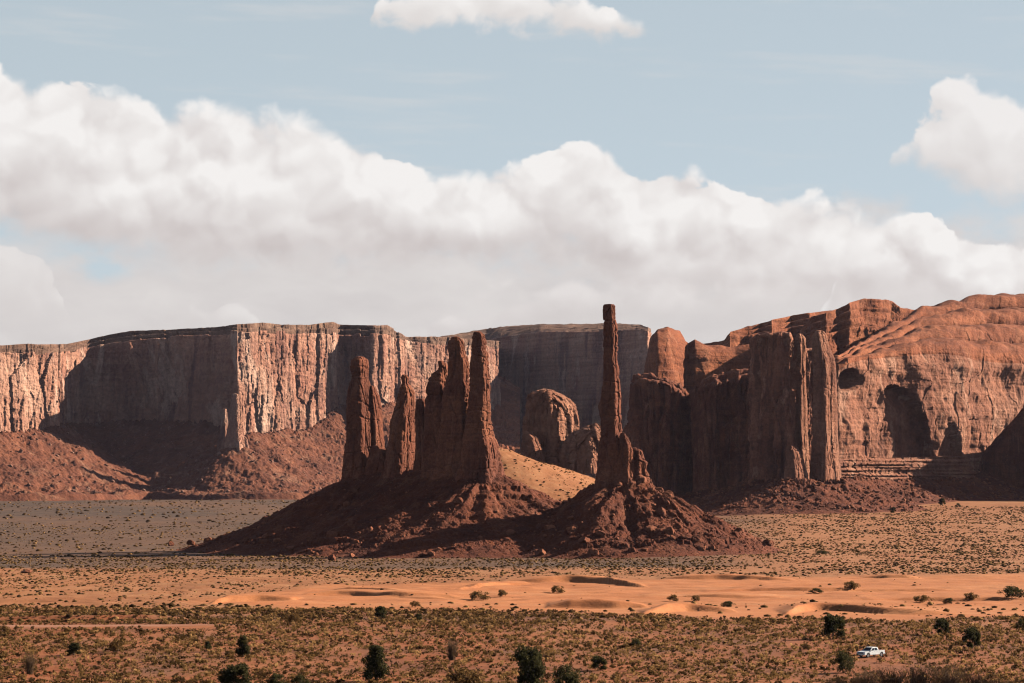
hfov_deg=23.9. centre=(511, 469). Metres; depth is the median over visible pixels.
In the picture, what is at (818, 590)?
juniper bush
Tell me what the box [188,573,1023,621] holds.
dune
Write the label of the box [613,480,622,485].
boulder
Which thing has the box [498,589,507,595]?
sage bush
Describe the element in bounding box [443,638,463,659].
brush bush
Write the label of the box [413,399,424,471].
rock spire
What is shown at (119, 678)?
desert shrub
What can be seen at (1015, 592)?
juniper bush
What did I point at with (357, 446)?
rock spire
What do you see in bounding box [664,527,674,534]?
boulder
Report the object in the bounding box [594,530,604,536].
boulder
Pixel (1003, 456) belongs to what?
sandstone cliff
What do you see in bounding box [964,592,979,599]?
sage bush
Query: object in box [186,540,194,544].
boulder
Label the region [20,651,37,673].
brush bush
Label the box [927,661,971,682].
brush bush
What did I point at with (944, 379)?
sandstone cliff
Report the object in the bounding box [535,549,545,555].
boulder
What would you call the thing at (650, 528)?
boulder
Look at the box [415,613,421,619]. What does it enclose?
juniper bush
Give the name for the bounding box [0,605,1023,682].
scrub
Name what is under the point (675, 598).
sage bush
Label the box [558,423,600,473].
rock block
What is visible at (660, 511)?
boulder
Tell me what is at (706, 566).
scrub
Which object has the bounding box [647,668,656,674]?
desert shrub
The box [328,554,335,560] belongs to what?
boulder
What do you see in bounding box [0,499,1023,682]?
ground
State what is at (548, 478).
scrub
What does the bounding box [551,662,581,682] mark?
juniper bush
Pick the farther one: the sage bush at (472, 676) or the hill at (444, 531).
the hill at (444, 531)
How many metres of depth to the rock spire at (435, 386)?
1398.89 m
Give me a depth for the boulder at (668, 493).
1338.13 m
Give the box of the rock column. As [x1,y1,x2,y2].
[594,304,623,484]
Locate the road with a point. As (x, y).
(126, 625)
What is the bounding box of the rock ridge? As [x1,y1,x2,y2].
[705,310,831,346]
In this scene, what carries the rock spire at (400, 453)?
on the hill at (444, 531)
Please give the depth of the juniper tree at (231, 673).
382.83 m
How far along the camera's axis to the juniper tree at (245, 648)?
454.47 m
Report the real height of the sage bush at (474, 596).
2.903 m
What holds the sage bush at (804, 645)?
on the ground
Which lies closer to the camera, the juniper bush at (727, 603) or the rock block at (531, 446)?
the juniper bush at (727, 603)
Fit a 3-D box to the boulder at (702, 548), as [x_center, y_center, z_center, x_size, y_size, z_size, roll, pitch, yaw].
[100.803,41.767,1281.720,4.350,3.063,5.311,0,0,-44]
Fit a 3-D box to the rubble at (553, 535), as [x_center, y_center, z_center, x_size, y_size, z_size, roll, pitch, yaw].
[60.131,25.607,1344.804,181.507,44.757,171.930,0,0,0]
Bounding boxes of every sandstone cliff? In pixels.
[833,293,1023,469]
[982,408,1023,488]
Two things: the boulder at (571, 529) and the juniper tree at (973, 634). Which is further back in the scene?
the boulder at (571, 529)
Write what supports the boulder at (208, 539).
on the hill at (444, 531)
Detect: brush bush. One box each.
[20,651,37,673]
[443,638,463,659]
[821,674,853,682]
[836,666,885,682]
[873,666,914,682]
[897,655,942,682]
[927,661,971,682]
[956,668,1002,682]
[985,677,1021,682]
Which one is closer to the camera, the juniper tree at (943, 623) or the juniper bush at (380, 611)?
the juniper tree at (943, 623)
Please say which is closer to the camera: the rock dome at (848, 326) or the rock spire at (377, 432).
the rock spire at (377, 432)
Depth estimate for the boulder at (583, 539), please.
1279.24 m
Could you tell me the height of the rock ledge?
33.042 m
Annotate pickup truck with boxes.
[857,647,884,657]
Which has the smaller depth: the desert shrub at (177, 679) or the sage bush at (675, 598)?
the desert shrub at (177, 679)
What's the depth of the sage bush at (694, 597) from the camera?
712.47 m
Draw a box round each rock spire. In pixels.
[341,356,371,480]
[364,445,385,474]
[369,385,384,447]
[379,374,415,479]
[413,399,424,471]
[420,360,447,477]
[430,336,469,479]
[454,331,504,484]
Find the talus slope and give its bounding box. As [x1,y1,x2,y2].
[673,469,1023,515]
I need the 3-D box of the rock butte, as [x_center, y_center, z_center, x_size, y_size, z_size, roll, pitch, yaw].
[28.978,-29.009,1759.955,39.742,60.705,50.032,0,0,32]
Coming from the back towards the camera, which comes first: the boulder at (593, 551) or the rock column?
the rock column
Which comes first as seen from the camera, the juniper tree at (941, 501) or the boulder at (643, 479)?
the boulder at (643, 479)
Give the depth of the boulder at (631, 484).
1333.20 m
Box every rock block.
[521,431,545,462]
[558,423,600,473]
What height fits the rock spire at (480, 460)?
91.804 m
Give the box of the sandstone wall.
[627,368,749,492]
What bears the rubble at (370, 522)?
on the hill at (444, 531)
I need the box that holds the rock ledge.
[840,456,982,480]
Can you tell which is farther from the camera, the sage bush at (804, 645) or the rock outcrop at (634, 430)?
the rock outcrop at (634, 430)
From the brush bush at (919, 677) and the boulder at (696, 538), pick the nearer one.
the brush bush at (919, 677)
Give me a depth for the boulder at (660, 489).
1337.87 m
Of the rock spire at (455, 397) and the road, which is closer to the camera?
the road
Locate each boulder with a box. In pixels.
[20,569,31,572]
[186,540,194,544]
[203,537,211,542]
[262,532,271,538]
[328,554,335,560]
[453,497,462,503]
[506,529,515,535]
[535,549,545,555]
[544,525,555,529]
[566,526,575,532]
[578,536,589,543]
[587,548,598,555]
[594,480,606,490]
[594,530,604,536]
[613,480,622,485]
[628,481,635,488]
[628,547,635,551]
[636,476,646,482]
[645,524,656,532]
[655,487,663,492]
[655,507,665,516]
[663,490,673,498]
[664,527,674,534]
[691,534,702,542]
[697,546,705,550]
[763,539,771,545]
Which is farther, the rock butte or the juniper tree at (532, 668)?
the rock butte
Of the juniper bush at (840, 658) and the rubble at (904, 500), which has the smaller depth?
the juniper bush at (840, 658)
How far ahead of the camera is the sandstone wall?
2365.22 m
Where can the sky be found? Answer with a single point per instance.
(704, 170)
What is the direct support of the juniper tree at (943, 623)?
on the ground
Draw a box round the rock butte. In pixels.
[520,389,579,466]
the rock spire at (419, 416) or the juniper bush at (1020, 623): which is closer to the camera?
the juniper bush at (1020, 623)
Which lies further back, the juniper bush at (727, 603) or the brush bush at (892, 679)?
the juniper bush at (727, 603)
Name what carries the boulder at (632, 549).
on the hill at (619, 498)
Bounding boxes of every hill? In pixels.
[179,468,561,557]
[490,376,519,452]
[499,448,594,500]
[520,481,781,558]
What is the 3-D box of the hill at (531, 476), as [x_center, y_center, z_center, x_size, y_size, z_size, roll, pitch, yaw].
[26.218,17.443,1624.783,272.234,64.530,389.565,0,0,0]
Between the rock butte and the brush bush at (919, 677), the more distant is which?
the rock butte
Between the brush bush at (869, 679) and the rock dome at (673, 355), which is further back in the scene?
the rock dome at (673, 355)
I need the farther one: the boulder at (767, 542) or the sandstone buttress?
the sandstone buttress
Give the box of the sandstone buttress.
[747,330,840,481]
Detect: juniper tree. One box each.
[204,641,211,651]
[217,662,252,682]
[235,635,250,656]
[361,644,390,680]
[513,644,546,682]
[820,614,845,637]
[934,618,948,632]
[938,498,945,504]
[961,627,980,648]
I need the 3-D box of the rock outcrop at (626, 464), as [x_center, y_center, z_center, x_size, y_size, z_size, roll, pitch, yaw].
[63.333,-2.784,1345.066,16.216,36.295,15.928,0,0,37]
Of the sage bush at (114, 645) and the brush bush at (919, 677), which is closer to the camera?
the brush bush at (919, 677)
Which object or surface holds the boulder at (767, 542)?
on the hill at (619, 498)
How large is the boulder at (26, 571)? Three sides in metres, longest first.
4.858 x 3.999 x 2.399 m
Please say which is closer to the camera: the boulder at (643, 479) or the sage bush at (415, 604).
the sage bush at (415, 604)
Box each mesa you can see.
[0,322,500,500]
[440,323,651,478]
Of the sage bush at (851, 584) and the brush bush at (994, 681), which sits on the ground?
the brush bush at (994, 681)
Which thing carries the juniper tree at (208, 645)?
on the ground
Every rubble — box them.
[174,470,560,557]
[518,482,782,557]
[676,470,1023,514]
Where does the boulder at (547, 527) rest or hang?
on the hill at (619, 498)
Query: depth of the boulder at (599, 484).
1336.69 m
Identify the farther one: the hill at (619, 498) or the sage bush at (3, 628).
the hill at (619, 498)
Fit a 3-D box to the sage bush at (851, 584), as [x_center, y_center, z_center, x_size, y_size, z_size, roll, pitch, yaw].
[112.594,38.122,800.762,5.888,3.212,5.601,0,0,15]
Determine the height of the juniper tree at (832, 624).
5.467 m
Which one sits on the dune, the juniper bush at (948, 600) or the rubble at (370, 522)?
the juniper bush at (948, 600)
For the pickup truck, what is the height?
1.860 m
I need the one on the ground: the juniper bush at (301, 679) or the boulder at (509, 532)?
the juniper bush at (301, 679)
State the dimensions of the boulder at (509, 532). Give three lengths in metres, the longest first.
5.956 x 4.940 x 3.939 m
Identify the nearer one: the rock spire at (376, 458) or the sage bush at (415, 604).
the sage bush at (415, 604)
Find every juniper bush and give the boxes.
[65,642,81,654]
[266,672,287,682]
[291,673,310,682]
[375,606,387,617]
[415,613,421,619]
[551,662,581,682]
[591,655,606,670]
[631,638,641,645]
[721,601,735,606]
[808,588,823,592]
[831,650,854,672]
[943,598,955,602]
[997,585,1023,597]
[1014,617,1023,629]
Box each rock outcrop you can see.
[618,433,635,482]
[623,415,654,484]
[632,447,652,484]
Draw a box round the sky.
[0,0,1023,344]
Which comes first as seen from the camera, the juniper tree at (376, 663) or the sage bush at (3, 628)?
the juniper tree at (376, 663)
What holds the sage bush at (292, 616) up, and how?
on the ground
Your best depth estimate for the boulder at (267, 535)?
1375.27 m
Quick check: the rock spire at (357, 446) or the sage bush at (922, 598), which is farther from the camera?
the rock spire at (357, 446)
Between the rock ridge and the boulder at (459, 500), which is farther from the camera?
the rock ridge
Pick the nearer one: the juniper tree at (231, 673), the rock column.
the juniper tree at (231, 673)
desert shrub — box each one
[111,675,122,680]
[171,676,184,682]
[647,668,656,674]
[726,674,734,680]
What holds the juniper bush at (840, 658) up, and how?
on the ground
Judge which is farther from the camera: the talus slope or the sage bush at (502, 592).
the talus slope
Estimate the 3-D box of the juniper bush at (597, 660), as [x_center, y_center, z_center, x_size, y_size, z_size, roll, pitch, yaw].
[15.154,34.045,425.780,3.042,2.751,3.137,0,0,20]
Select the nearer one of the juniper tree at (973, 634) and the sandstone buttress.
the juniper tree at (973, 634)
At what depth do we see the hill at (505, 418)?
4931.41 m
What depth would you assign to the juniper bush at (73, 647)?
456.53 m
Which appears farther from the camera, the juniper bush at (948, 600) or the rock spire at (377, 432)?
the rock spire at (377, 432)
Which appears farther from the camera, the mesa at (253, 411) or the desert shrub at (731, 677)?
the mesa at (253, 411)
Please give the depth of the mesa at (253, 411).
4285.67 m
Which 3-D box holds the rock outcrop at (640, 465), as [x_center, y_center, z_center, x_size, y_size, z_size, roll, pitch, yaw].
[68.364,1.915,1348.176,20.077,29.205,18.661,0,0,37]
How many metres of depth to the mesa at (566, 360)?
5111.88 m
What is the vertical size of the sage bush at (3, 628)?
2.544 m
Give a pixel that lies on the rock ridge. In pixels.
(793, 325)
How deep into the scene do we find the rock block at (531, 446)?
1730.67 m
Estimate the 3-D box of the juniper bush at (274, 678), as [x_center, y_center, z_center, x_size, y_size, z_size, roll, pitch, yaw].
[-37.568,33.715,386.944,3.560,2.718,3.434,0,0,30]
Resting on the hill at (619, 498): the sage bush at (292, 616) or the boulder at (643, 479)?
the boulder at (643, 479)
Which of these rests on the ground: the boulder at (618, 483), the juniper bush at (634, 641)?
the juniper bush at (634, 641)
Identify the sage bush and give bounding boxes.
[0,624,10,632]
[107,637,125,652]
[287,612,300,622]
[409,600,420,606]
[443,665,486,682]
[469,591,491,599]
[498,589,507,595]
[551,585,564,592]
[667,594,678,601]
[691,595,699,600]
[799,643,810,649]
[844,580,860,589]
[913,594,934,601]
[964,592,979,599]
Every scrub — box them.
[0,499,1023,622]
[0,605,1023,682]
[504,450,594,498]
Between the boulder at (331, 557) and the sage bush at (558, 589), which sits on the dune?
the sage bush at (558, 589)
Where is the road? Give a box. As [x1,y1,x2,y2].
[0,624,261,627]
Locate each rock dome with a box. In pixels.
[644,327,750,392]
[800,298,913,354]
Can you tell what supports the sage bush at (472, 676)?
on the ground
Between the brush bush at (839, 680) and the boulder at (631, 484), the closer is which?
the brush bush at (839, 680)
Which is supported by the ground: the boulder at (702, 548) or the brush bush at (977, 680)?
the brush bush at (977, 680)
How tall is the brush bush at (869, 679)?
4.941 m

